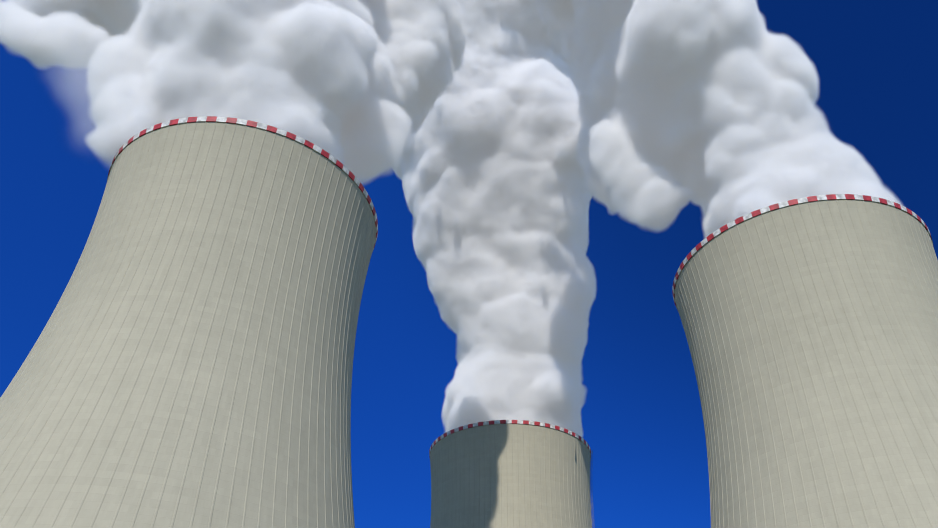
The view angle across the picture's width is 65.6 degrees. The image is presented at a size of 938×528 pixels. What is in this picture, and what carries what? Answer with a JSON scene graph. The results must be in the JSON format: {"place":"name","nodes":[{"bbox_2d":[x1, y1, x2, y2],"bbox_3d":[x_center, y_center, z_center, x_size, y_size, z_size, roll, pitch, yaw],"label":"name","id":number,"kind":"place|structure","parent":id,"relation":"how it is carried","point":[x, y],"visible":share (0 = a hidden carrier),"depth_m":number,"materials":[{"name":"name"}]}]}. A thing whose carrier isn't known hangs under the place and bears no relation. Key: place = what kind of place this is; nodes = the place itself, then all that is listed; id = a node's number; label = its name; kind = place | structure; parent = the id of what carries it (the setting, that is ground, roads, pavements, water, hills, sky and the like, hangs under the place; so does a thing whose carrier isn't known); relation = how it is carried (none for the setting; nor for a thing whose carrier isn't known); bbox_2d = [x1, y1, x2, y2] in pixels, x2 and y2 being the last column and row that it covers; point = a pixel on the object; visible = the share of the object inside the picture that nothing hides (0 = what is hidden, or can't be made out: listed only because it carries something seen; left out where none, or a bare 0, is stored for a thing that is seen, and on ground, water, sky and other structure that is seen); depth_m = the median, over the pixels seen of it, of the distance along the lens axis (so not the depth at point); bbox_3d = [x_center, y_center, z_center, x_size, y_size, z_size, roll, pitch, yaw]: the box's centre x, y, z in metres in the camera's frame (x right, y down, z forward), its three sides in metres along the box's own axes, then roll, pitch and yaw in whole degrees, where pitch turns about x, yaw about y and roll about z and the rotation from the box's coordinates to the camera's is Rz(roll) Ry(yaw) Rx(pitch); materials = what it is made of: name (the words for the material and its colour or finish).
{"place":"outdoors","nodes":[
{"label":"outdoors","id":0,"kind":"place"},
{"bbox_2d":[0,0,937,527],"label":"sky","id":1,"kind":"structure","parent":0,"point":[539,177],"materials":[{"name":"blue"}]},
{"label":"ground","id":2,"kind":"structure","parent":0,"visible":0},
{"bbox_2d":[0,116,377,527],"bbox_3d":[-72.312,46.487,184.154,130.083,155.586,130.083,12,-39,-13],"label":"cooling tower","id":3,"kind":"structure","parent":2,"relation":"on","point":[188,362],"depth_m":163.38,"materials":[{"name":"concrete"}]},
{"bbox_2d":[429,420,594,527],"bbox_3d":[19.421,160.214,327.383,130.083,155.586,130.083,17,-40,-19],"label":"cooling tower","id":4,"kind":"structure","parent":2,"relation":"on","point":[509,474],"depth_m":334.61,"materials":[{"name":"concrete"}]},
{"bbox_2d":[672,194,937,527],"bbox_3d":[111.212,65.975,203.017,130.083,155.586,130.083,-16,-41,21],"label":"cooling tower","id":5,"kind":"structure","parent":2,"relation":"on","point":[810,325],"depth_m":196.47,"materials":[{"name":"concrete"}]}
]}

